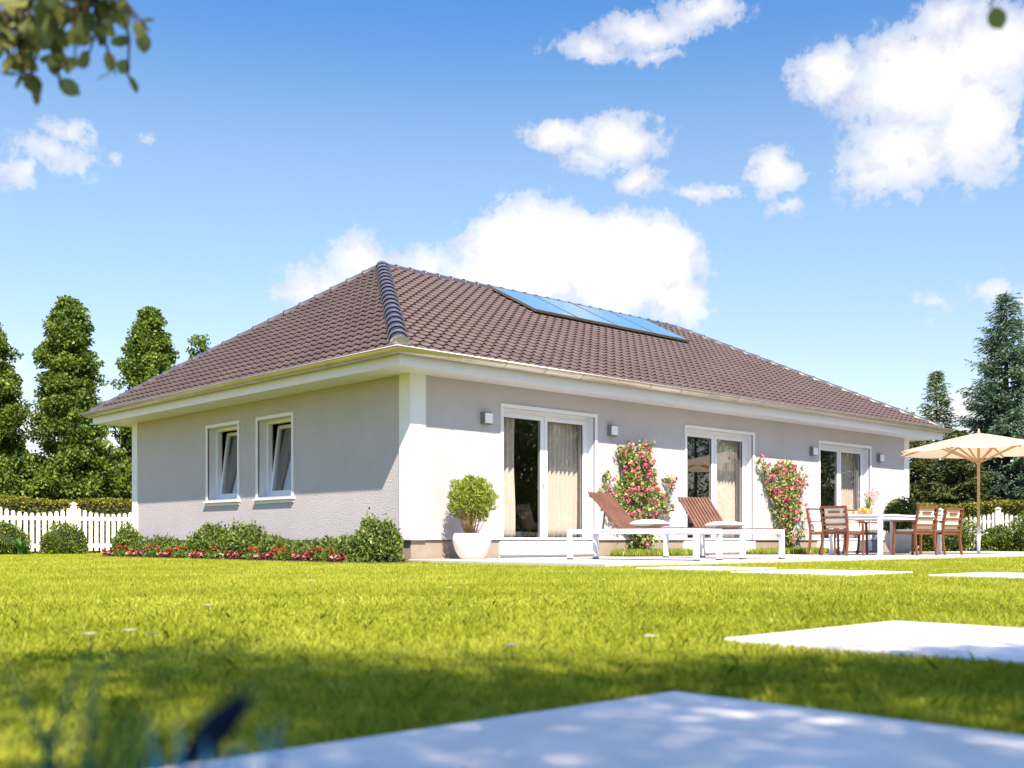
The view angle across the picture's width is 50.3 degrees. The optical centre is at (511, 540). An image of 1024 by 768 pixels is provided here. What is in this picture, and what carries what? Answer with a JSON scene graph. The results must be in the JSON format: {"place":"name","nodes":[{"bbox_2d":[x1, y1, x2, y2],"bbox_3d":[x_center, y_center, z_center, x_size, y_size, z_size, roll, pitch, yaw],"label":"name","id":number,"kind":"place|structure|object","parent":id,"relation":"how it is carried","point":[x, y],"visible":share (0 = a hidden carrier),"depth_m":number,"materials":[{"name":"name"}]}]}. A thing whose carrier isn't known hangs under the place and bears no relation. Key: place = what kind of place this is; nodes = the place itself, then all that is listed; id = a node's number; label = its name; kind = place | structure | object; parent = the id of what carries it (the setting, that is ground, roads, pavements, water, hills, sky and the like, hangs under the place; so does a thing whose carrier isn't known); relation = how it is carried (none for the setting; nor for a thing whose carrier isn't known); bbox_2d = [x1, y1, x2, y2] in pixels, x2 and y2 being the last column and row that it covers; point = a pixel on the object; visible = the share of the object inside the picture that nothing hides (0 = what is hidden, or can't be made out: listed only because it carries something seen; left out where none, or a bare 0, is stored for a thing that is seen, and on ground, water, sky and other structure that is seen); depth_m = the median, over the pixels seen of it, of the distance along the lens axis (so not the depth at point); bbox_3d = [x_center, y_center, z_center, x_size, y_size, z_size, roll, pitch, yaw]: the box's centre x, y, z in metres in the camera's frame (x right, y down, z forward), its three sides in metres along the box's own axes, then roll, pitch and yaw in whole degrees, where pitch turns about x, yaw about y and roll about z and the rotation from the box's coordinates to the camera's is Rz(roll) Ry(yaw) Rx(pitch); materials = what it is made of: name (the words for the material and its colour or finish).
{"place":"outdoors","nodes":[
{"label":"outdoors","id":0,"kind":"place"},
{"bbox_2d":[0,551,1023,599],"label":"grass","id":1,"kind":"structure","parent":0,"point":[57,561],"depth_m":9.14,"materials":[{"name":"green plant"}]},
{"bbox_2d":[0,554,1023,767],"bbox_3d":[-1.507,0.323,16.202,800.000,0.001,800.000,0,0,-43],"label":"lawn","id":2,"kind":"structure","parent":0,"point":[482,586],"depth_m":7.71,"materials":[{"name":"green plant"}]},
{"bbox_2d":[0,519,31,554],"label":"clipped bush","id":3,"kind":"object","parent":2,"relation":"on","point":[10,531],"visible":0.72,"depth_m":24.61,"materials":[{"name":"green plant"}]},
{"bbox_2d":[0,322,40,502],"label":"leafy tree","id":4,"kind":"object","parent":2,"relation":"on","point":[14,414],"visible":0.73,"depth_m":29.26,"materials":[{"name":"green plant"}]},
{"bbox_2d":[8,538,35,554],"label":"strap leaf plant","id":5,"kind":"object","parent":2,"relation":"on","point":[19,545],"visible":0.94,"depth_m":24.34,"materials":[{"name":"green plant"}]},
{"bbox_2d":[36,521,88,553],"bbox_3d":[-10.579,-0.070,25.769,1.202,0.830,1.233,0,0,9],"label":"clipped bush","id":6,"kind":"object","parent":2,"relation":"on","point":[63,538],"visible":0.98,"depth_m":25.48,"materials":[{"name":"green plant"}]},
{"bbox_2d":[0,494,131,552],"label":"hedge","id":7,"kind":"object","parent":2,"relation":"on","point":[28,505],"visible":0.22,"depth_m":27.61,"materials":[{"name":"green plant"}]},
{"bbox_2d":[0,502,131,550],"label":"picket fence","id":8,"kind":"object","parent":2,"relation":"on","point":[71,517],"visible":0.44,"depth_m":27.01,"materials":[{"name":"white paint"}]},
{"bbox_2d":[14,294,131,504],"bbox_3d":[-12.533,-3.293,30.598,3.061,7.255,2.991,0,0,11],"label":"leafy tree","id":9,"kind":"object","parent":2,"relation":"on","point":[66,394],"visible":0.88,"depth_m":30.06,"materials":[{"name":"green plant"}]},
{"bbox_2d":[0,0,154,105],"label":"garden tree","id":10,"kind":"object","parent":2,"relation":"on","point":[30,38],"visible":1,"depth_m":1.87,"materials":[{"name":"green plant"}]},
{"bbox_2d":[124,629,136,647],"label":"daisy","id":11,"kind":"object","parent":2,"relation":"on","point":[129,630],"visible":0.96,"depth_m":3.20,"materials":[{"name":"white plant"}]},
{"bbox_2d":[0,623,273,767],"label":"tall grass tuft","id":12,"kind":"object","parent":2,"relation":"on","point":[48,746],"visible":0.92,"depth_m":0.66,"materials":[{"name":"green plant"}]},
{"bbox_2d":[103,306,179,501],"bbox_3d":[-10.931,-3.346,32.514,3.057,7.353,3.073,0,0,-43],"label":"leafy tree","id":13,"kind":"object","parent":2,"relation":"on","point":[148,353],"visible":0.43,"depth_m":32.06,"materials":[{"name":"green plant"}]},
{"bbox_2d":[185,334,210,359],"bbox_3d":[-10.358,-3.256,35.867,3.116,7.182,2.738,0,0,-22],"label":"leafy tree","id":14,"kind":"object","parent":2,"relation":"on","point":[203,347],"visible":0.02,"depth_m":35.82,"materials":[{"name":"green plant"}]},
{"bbox_2d":[25,711,393,767],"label":"blue plant","id":15,"kind":"object","parent":2,"relation":"on","point":[180,764],"visible":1,"depth_m":0.60,"materials":[{"name":"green plant"}]},
{"bbox_2d":[175,691,251,767],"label":"pointed leaf","id":16,"kind":"object","parent":15,"relation":"attached to","point":[216,729],"visible":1,"depth_m":0.60,"materials":[{"name":"plant"}]},
{"bbox_2d":[96,555,430,563],"bbox_3d":[-4.945,0.363,19.047,1.085,0.120,9.950,0,0,-43],"label":"flower bed","id":17,"kind":"object","parent":2,"relation":"on","point":[268,559],"visible":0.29,"depth_m":17.13,"materials":[{"name":"soil"}]},
{"bbox_2d":[101,549,115,555],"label":"flowering plant","id":18,"kind":"object","parent":17,"relation":"on","point":[107,552],"visible":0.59,"depth_m":21.78,"materials":[{"name":"pink plant"}]},
{"bbox_2d":[111,544,128,555],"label":"flowering plant","id":19,"kind":"object","parent":17,"relation":"on","point":[119,553],"visible":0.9,"depth_m":21.37,"materials":[{"name":"green plant"}]},
{"bbox_2d":[109,522,143,555],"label":"garden shrub","id":20,"kind":"object","parent":17,"relation":"on","point":[123,537],"visible":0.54,"depth_m":22.11,"materials":[{"name":"green plant"}]},
{"bbox_2d":[125,549,144,556],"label":"flowering plant","id":21,"kind":"object","parent":17,"relation":"on","point":[137,553],"visible":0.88,"depth_m":20.84,"materials":[{"name":"pink plant"}]},
{"bbox_2d":[128,536,152,551],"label":"plant","id":22,"kind":"object","parent":17,"relation":"on","point":[141,544],"visible":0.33,"depth_m":21.63,"materials":[{"name":"green plant"}]},
{"bbox_2d":[142,544,159,556],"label":"flowering plant","id":23,"kind":"object","parent":17,"relation":"on","point":[151,552],"visible":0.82,"depth_m":20.47,"materials":[{"name":"green plant"}]},
{"bbox_2d":[143,533,175,556],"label":"plant","id":24,"kind":"object","parent":17,"relation":"on","point":[159,541],"visible":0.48,"depth_m":21.10,"materials":[{"name":"green plant"}]},
{"bbox_2d":[157,548,175,556],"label":"flowering plant","id":25,"kind":"object","parent":17,"relation":"on","point":[166,553],"visible":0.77,"depth_m":19.95,"materials":[{"name":"pink plant"}]},
{"bbox_2d":[160,537,184,551],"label":"plant","id":26,"kind":"object","parent":17,"relation":"on","point":[176,542],"visible":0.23,"depth_m":20.59,"materials":[{"name":"green plant"}]},
{"bbox_2d":[172,546,186,556],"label":"flowering plant","id":27,"kind":"object","parent":17,"relation":"on","point":[179,553],"visible":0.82,"depth_m":19.51,"materials":[{"name":"green plant"}]},
{"bbox_2d":[172,537,192,551],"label":"plant","id":28,"kind":"object","parent":17,"relation":"on","point":[182,545],"visible":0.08,"depth_m":20.20,"materials":[{"name":"green plant"}]},
{"bbox_2d":[188,550,208,557],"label":"flowering plant","id":29,"kind":"object","parent":17,"relation":"on","point":[201,553],"visible":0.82,"depth_m":18.92,"materials":[{"name":"pink plant"}]},
{"bbox_2d":[184,521,229,557],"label":"garden shrub","id":30,"kind":"object","parent":17,"relation":"on","point":[205,537],"visible":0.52,"depth_m":19.39,"materials":[{"name":"green plant"}]},
{"bbox_2d":[203,545,221,557],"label":"flowering plant","id":31,"kind":"object","parent":17,"relation":"on","point":[212,554],"visible":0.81,"depth_m":18.62,"materials":[{"name":"green plant"}]},
{"bbox_2d":[222,550,245,558],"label":"flowering plant","id":32,"kind":"object","parent":17,"relation":"on","point":[232,554],"visible":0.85,"depth_m":18.11,"materials":[{"name":"pink plant"}]},
{"bbox_2d":[215,517,268,558],"bbox_3d":[-4.586,-0.039,18.766,1.088,0.756,1.104,0,0,13],"label":"garden shrub","id":33,"kind":"object","parent":17,"relation":"on","point":[243,537],"visible":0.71,"depth_m":18.53,"materials":[{"name":"green plant"}]},
{"bbox_2d":[241,546,259,558],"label":"flowering plant","id":34,"kind":"object","parent":17,"relation":"on","point":[248,555],"visible":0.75,"depth_m":17.75,"materials":[{"name":"green plant"}]},
{"bbox_2d":[253,551,278,559],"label":"flowering plant","id":35,"kind":"object","parent":17,"relation":"on","point":[269,555],"visible":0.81,"depth_m":17.32,"materials":[{"name":"pink plant"}]},
{"bbox_2d":[253,533,292,558],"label":"plant","id":36,"kind":"object","parent":17,"relation":"on","point":[269,543],"visible":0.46,"depth_m":18.01,"materials":[{"name":"green plant"}]},
{"bbox_2d":[271,545,294,559],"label":"flowering plant","id":37,"kind":"object","parent":17,"relation":"on","point":[283,556],"visible":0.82,"depth_m":16.90,"materials":[{"name":"green plant"}]},
{"bbox_2d":[275,538,309,559],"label":"plant","id":38,"kind":"object","parent":17,"relation":"on","point":[294,547],"visible":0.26,"depth_m":17.48,"materials":[{"name":"green plant"}]},
{"bbox_2d":[290,550,313,560],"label":"flowering plant","id":39,"kind":"object","parent":17,"relation":"on","point":[304,555],"visible":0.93,"depth_m":16.55,"materials":[{"name":"pink plant"}]},
{"bbox_2d":[300,534,335,560],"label":"plant","id":40,"kind":"object","parent":17,"relation":"on","point":[323,542],"visible":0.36,"depth_m":16.96,"materials":[{"name":"green plant"}]},
{"bbox_2d":[311,547,332,560],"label":"flowering plant","id":41,"kind":"object","parent":17,"relation":"on","point":[323,556],"visible":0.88,"depth_m":16.22,"materials":[{"name":"green plant"}]},
{"bbox_2d":[324,533,353,560],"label":"plant","id":42,"kind":"object","parent":17,"relation":"on","point":[339,545],"visible":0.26,"depth_m":16.52,"materials":[{"name":"green plant"}]},
{"bbox_2d":[328,552,355,560],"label":"flowering plant","id":43,"kind":"object","parent":17,"relation":"on","point":[340,556],"visible":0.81,"depth_m":15.86,"materials":[{"name":"pink plant"}]},
{"bbox_2d":[342,507,405,561],"bbox_3d":[-1.978,-0.081,15.837,0.918,0.844,1.003,0,0,-43],"label":"garden shrub","id":44,"kind":"object","parent":17,"relation":"on","point":[374,539],"visible":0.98,"depth_m":15.61,"materials":[{"name":"green plant"}]},
{"bbox_2d":[505,643,519,661],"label":"daisy","id":45,"kind":"object","parent":2,"relation":"on","point":[511,647],"visible":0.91,"depth_m":2.75,"materials":[{"name":"white plant"}]},
{"bbox_2d":[80,261,953,560],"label":"house","id":46,"kind":"structure","parent":2,"relation":"on","point":[382,385],"depth_m":19.64,"materials":[{"name":"paint"}]},
{"bbox_2d":[203,420,240,505],"bbox_3d":[-5.271,-1.427,20.503,0.493,1.540,1.329,0,0,-43],"label":"window","id":47,"kind":"structure","parent":46,"relation":"in","point":[216,478],"depth_m":20.83,"materials":[{"name":"white paint"}]},
{"bbox_2d":[227,430,236,493],"bbox_3d":[-5.105,-1.452,20.773,0.074,1.552,1.206,0,0,-43],"label":"curtain","id":48,"kind":"object","parent":46,"relation":"hanging from","point":[232,481],"visible":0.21,"depth_m":21.05,"materials":[{"name":"white fabric"}]},
{"bbox_2d":[252,412,294,503],"bbox_3d":[-4.004,-1.427,19.142,0.493,1.540,1.312,0,0,-43],"label":"window","id":49,"kind":"structure","parent":46,"relation":"in","point":[266,485],"depth_m":19.46,"materials":[{"name":"white paint"}]},
{"bbox_2d":[279,422,290,490],"bbox_3d":[-3.838,-1.452,19.413,0.074,1.552,1.189,0,0,-43],"label":"curtain","id":50,"kind":"object","parent":46,"relation":"hanging from","point":[285,466],"visible":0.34,"depth_m":19.65,"materials":[{"name":"white fabric"}]},
{"bbox_2d":[481,412,492,424],"bbox_3d":[-0.395,-1.927,17.164,0.170,0.190,0.105,0,0,-43],"label":"wall lamp","id":51,"kind":"object","parent":46,"relation":"attached to","point":[486,418],"visible":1,"depth_m":17.12,"materials":[{"name":"metal"}]},
{"bbox_2d":[504,418,514,536],"bbox_3d":[-0.169,-1.102,18.019,0.600,2.150,0.074,0,0,-43],"label":"curtain","id":52,"kind":"object","parent":46,"relation":"hanging from","point":[509,508],"visible":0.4,"depth_m":18.14,"materials":[{"name":"beige fabric"}]},
{"bbox_2d":[514,460,532,486],"bbox_3d":[0.211,-1.347,21.723,0.540,0.540,0.050,0,0,-43],"label":"wicker disc","id":53,"kind":"object","parent":46,"relation":"attached to","point":[523,473],"visible":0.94,"depth_m":21.71,"materials":[{"name":"black"}]},
{"bbox_2d":[516,504,537,536],"bbox_3d":[0.375,-0.230,20.082,0.604,0.895,0.515,0,0,-28],"label":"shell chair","id":54,"kind":"object","parent":46,"relation":"on","point":[526,518],"visible":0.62,"depth_m":19.89,"materials":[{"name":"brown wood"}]},
{"bbox_2d":[493,403,597,557],"bbox_3d":[0.572,-0.963,18.277,2.275,2.468,0.275,0,0,-43],"label":"balcony door","id":55,"kind":"structure","parent":46,"relation":"in","point":[542,545],"depth_m":18.32,"materials":[{"name":"white paint"}]},
{"bbox_2d":[547,422,580,536],"bbox_3d":[0.898,-1.102,19.012,0.884,2.150,0.074,0,0,-43],"label":"curtain","id":56,"kind":"object","parent":46,"relation":"hanging from","point":[563,478],"visible":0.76,"depth_m":18.98,"materials":[{"name":"beige fabric"}]},
{"bbox_2d":[607,425,617,435],"bbox_3d":[1.772,-1.937,19.181,0.170,0.190,0.105,0,0,-43],"label":"wall lamp","id":57,"kind":"object","parent":46,"relation":"attached to","point":[612,430],"visible":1,"depth_m":19.13,"materials":[{"name":"metal"}]},
{"bbox_2d":[676,425,754,554],"bbox_3d":[4.022,-0.963,21.490,2.276,2.468,0.275,0,0,-43],"label":"balcony door","id":58,"kind":"structure","parent":46,"relation":"in","point":[729,545],"depth_m":21.71,"materials":[{"name":"white paint"}]},
{"bbox_2d":[717,440,738,537],"bbox_3d":[4.369,-1.102,22.244,0.820,2.150,0.074,0,0,-43],"label":"curtain","id":59,"kind":"object","parent":46,"relation":"hanging from","point":[727,480],"visible":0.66,"depth_m":22.23,"materials":[{"name":"beige fabric"}]},
{"bbox_2d":[810,447,817,455],"bbox_3d":[6.529,-1.937,23.610,0.170,0.190,0.105,0,0,-43],"label":"wall lamp","id":60,"kind":"object","parent":46,"relation":"attached to","point":[813,451],"visible":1,"depth_m":23.56,"materials":[{"name":"metal"}]},
{"bbox_2d":[811,440,871,552],"bbox_3d":[7.442,-0.963,24.673,2.267,2.468,0.275,0,0,-43],"label":"balcony door","id":61,"kind":"structure","parent":46,"relation":"in","point":[863,453],"depth_m":24.92,"materials":[{"name":"white paint"}]},
{"bbox_2d":[841,453,855,537],"bbox_3d":[7.794,-1.102,25.433,0.803,2.150,0.074,0,0,-43],"label":"curtain","id":62,"kind":"object","parent":46,"relation":"hanging from","point":[848,480],"visible":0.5,"depth_m":25.48,"materials":[{"name":"beige fabric"}]},
{"bbox_2d":[877,454,883,461],"bbox_3d":[8.637,-1.937,25.573,0.170,0.190,0.105,0,0,-43],"label":"wall lamp","id":63,"kind":"object","parent":46,"relation":"attached to","point":[880,457],"visible":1,"depth_m":25.52,"materials":[{"name":"metal"}]},
{"bbox_2d":[163,691,1023,767],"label":"paving slab","id":64,"kind":"structure","parent":2,"relation":"on","point":[675,729],"depth_m":1.63,"materials":[{"name":"white concrete"}]},
{"bbox_2d":[643,635,656,652],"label":"daisy","id":65,"kind":"object","parent":2,"relation":"on","point":[650,640],"visible":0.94,"depth_m":3.00,"materials":[{"name":"white plant"}]},
{"bbox_2d":[638,566,775,570],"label":"paving slab","id":66,"kind":"structure","parent":2,"relation":"on","point":[712,568],"depth_m":12.13,"materials":[{"name":"white concrete"}]},
{"bbox_2d":[611,553,841,556],"bbox_3d":[4.335,0.287,21.190,6.850,0.052,0.580,0,0,-43],"label":"planting strip","id":67,"kind":"object","parent":2,"relation":"on","point":[708,555],"visible":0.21,"depth_m":19.77,"materials":[{"name":"soil"}]},
{"bbox_2d":[597,439,677,549],"bbox_3d":[2.384,-0.782,19.533,2.174,2.122,0.439,0,0,-43],"label":"climbing rose","id":68,"kind":"object","parent":67,"relation":"on","point":[633,484],"visible":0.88,"depth_m":19.44,"materials":[{"name":"green plant"}]},
{"bbox_2d":[608,546,836,556],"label":"tall grass","id":69,"kind":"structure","parent":67,"relation":"on","point":[659,551],"depth_m":19.80,"materials":[{"name":"green plant"}]},
{"bbox_2d":[755,454,809,547],"bbox_3d":[5.710,-0.740,22.632,1.936,2.038,0.432,0,0,-43],"label":"climbing rose","id":70,"kind":"object","parent":67,"relation":"on","point":[789,492],"visible":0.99,"depth_m":22.63,"materials":[{"name":"green plant"}]},
{"bbox_2d":[730,569,912,576],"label":"paving slab","id":71,"kind":"structure","parent":2,"relation":"on","point":[825,572],"depth_m":10.70,"materials":[{"name":"white concrete"}]},
{"bbox_2d":[724,621,1023,663],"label":"paving slab","id":72,"kind":"structure","parent":2,"relation":"on","point":[978,642],"depth_m":3.33,"materials":[{"name":"white concrete"}]},
{"bbox_2d":[909,440,949,503],"bbox_3d":[13.438,-1.658,37.234,4.319,4.844,4.572,0,0,26],"label":"spruce tree","id":73,"kind":"object","parent":2,"relation":"on","point":[917,482],"visible":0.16,"depth_m":36.70,"materials":[{"name":"green plant"}]},
{"bbox_2d":[909,370,958,492],"bbox_3d":[15.042,-2.830,38.847,3.275,6.561,3.142,0,0,-43],"label":"spruce tree","id":74,"kind":"object","parent":2,"relation":"on","point":[933,394],"visible":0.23,"depth_m":38.93,"materials":[{"name":"green plant"}]},
{"bbox_2d":[914,514,982,551],"bbox_3d":[12.210,-0.212,30.948,1.374,1.116,2.355,0,0,-43],"label":"clipped bush","id":75,"kind":"object","parent":2,"relation":"on","point":[952,542],"visible":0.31,"depth_m":30.44,"materials":[{"name":"green plant"}]},
{"bbox_2d":[927,429,1001,504],"bbox_3d":[14.643,-1.468,35.519,3.723,4.389,3.655,0,0,-43],"label":"spruce tree","id":76,"kind":"object","parent":2,"relation":"on","point":[968,485],"visible":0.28,"depth_m":35.37,"materials":[{"name":"green plant"}]},
{"bbox_2d":[912,499,1023,550],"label":"hedge","id":77,"kind":"object","parent":2,"relation":"on","point":[986,508],"visible":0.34,"depth_m":31.93,"materials":[{"name":"green plant"}]},
{"bbox_2d":[918,507,1021,549],"bbox_3d":[14.961,-0.322,29.772,0.140,1.290,10.280,0,0,-43],"label":"picket fence","id":78,"kind":"object","parent":2,"relation":"on","point":[998,517],"visible":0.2,"depth_m":31.07,"materials":[{"name":"white paint"}]},
{"bbox_2d":[929,572,1023,578],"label":"paving slab","id":79,"kind":"structure","parent":2,"relation":"on","point":[997,574],"depth_m":9.75,"materials":[{"name":"white concrete"}]},
{"bbox_2d":[931,290,1023,505],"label":"spruce tree","id":80,"kind":"object","parent":2,"relation":"on","point":[995,406],"visible":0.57,"depth_m":36.09,"materials":[{"name":"green plant"}]},
{"bbox_2d":[987,0,1006,28],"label":"garden tree","id":81,"kind":"object","parent":2,"relation":"on","point":[996,18],"visible":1,"depth_m":1.60,"materials":[{"name":"green plant"}]},
{"bbox_2d":[980,524,1017,550],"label":"clipped bush","id":82,"kind":"object","parent":2,"relation":"on","point":[992,540],"visible":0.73,"depth_m":29.55,"materials":[{"name":"green plant"}]},
{"bbox_2d":[999,513,1023,550],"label":"clipped bush","id":83,"kind":"object","parent":2,"relation":"on","point":[1018,536],"visible":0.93,"depth_m":29.12,"materials":[{"name":"green plant"}]},
{"bbox_2d":[1008,473,1023,505],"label":"spruce tree","id":84,"kind":"object","parent":2,"relation":"on","point":[1021,493],"visible":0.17,"depth_m":33.83,"materials":[{"name":"green plant"}]},
{"bbox_2d":[0,0,1023,501],"label":"sky","id":85,"kind":"structure","parent":0,"point":[832,191],"materials":[{"name":"blue"}]},
{"bbox_2d":[408,551,1023,566],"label":"terrace","id":86,"kind":"structure","parent":0,"point":[603,561],"depth_m":16.64,"materials":[{"name":"white concrete"}]},
{"bbox_2d":[446,473,499,558],"bbox_3d":[-0.604,-0.377,16.298,0.855,1.300,0.888,0,0,-43],"label":"potted plant","id":87,"kind":"object","parent":86,"relation":"on","point":[470,498],"visible":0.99,"depth_m":16.11,"materials":[{"name":"green plant"}]},
{"bbox_2d":[567,492,722,560],"bbox_3d":[1.875,-0.219,15.609,2.094,0.982,0.790,0,0,36],"label":"sun lounger","id":88,"kind":"object","parent":86,"relation":"on","point":[615,512],"visible":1,"depth_m":15.60,"materials":[{"name":"white paint"}]},
{"bbox_2d":[629,519,669,527],"bbox_3d":[1.962,-0.245,15.523,0.400,0.120,0.520,0,0,36],"label":"cushion","id":89,"kind":"object","parent":88,"relation":"on","point":[646,523],"visible":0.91,"depth_m":15.36,"materials":[{"name":"white fabric"}]},
{"bbox_2d":[663,497,784,558],"bbox_3d":[3.272,-0.219,17.069,0.790,0.982,2.094,0,0,-25],"label":"sun lounger","id":90,"kind":"object","parent":86,"relation":"on","point":[704,510],"visible":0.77,"depth_m":17.40,"materials":[{"name":"brown wood"}]},
{"bbox_2d":[704,521,744,528],"bbox_3d":[3.306,-0.245,16.953,0.520,0.120,0.400,0,0,-25],"label":"cushion","id":91,"kind":"object","parent":90,"relation":"on","point":[723,524],"visible":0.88,"depth_m":16.81,"materials":[{"name":"white fabric"}]},
{"bbox_2d":[805,508,846,554],"bbox_3d":[6.186,-0.184,21.465,0.622,0.921,0.582,0,0,41],"label":"dining chair","id":92,"kind":"object","parent":86,"relation":"on","point":[814,517],"visible":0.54,"depth_m":21.43,"materials":[{"name":"brown wood"}]},
{"bbox_2d":[819,505,864,555],"bbox_3d":[6.131,-0.184,20.282,0.622,0.921,0.582,0,0,-40],"label":"dining chair","id":93,"kind":"object","parent":86,"relation":"on","point":[836,518],"visible":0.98,"depth_m":20.16,"materials":[{"name":"brown wood"}]},
{"bbox_2d":[842,510,877,553],"bbox_3d":[7.162,-0.184,22.374,0.582,0.921,0.622,0,0,-41],"label":"dining chair","id":94,"kind":"object","parent":86,"relation":"on","point":[855,525],"visible":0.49,"depth_m":22.37,"materials":[{"name":"brown wood"}]},
{"bbox_2d":[829,514,942,555],"bbox_3d":[7.327,-0.110,21.352,2.450,0.765,1.100,0,0,-43],"label":"dining table","id":95,"kind":"object","parent":86,"relation":"on","point":[880,518],"visible":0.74,"depth_m":20.76,"materials":[{"name":"white paint"}]},
{"bbox_2d":[857,487,879,509],"bbox_3d":[6.890,-0.768,21.171,0.482,0.544,0.484,0,0,-43],"label":"flower vase","id":96,"kind":"object","parent":95,"relation":"on","point":[867,506],"visible":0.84,"depth_m":21.15,"materials":[{"name":"white glass"}]},
{"bbox_2d":[883,496,916,552],"bbox_3d":[8.743,-0.373,24.579,0.864,1.292,0.865,0,0,-43],"label":"potted plant","id":97,"kind":"object","parent":86,"relation":"on","point":[902,541],"visible":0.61,"depth_m":24.37,"materials":[{"name":"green plant"}]},
{"bbox_2d":[892,506,938,555],"bbox_3d":[7.609,-0.184,20.577,0.582,0.921,0.622,0,0,-30],"label":"dining chair","id":98,"kind":"object","parent":86,"relation":"on","point":[922,522],"visible":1,"depth_m":20.43,"materials":[{"name":"brown wood"}]},
{"bbox_2d":[919,507,964,554],"bbox_3d":[8.440,-0.184,21.433,0.582,0.921,0.622,0,0,-33],"label":"dining chair","id":99,"kind":"object","parent":86,"relation":"on","point":[951,519],"visible":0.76,"depth_m":21.25,"materials":[{"name":"brown wood"}]},
{"bbox_2d":[901,429,1023,553],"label":"parasol","id":100,"kind":"object","parent":86,"relation":"on","point":[976,447],"visible":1,"depth_m":22.47,"materials":[{"name":"beige fabric"}]}
]}

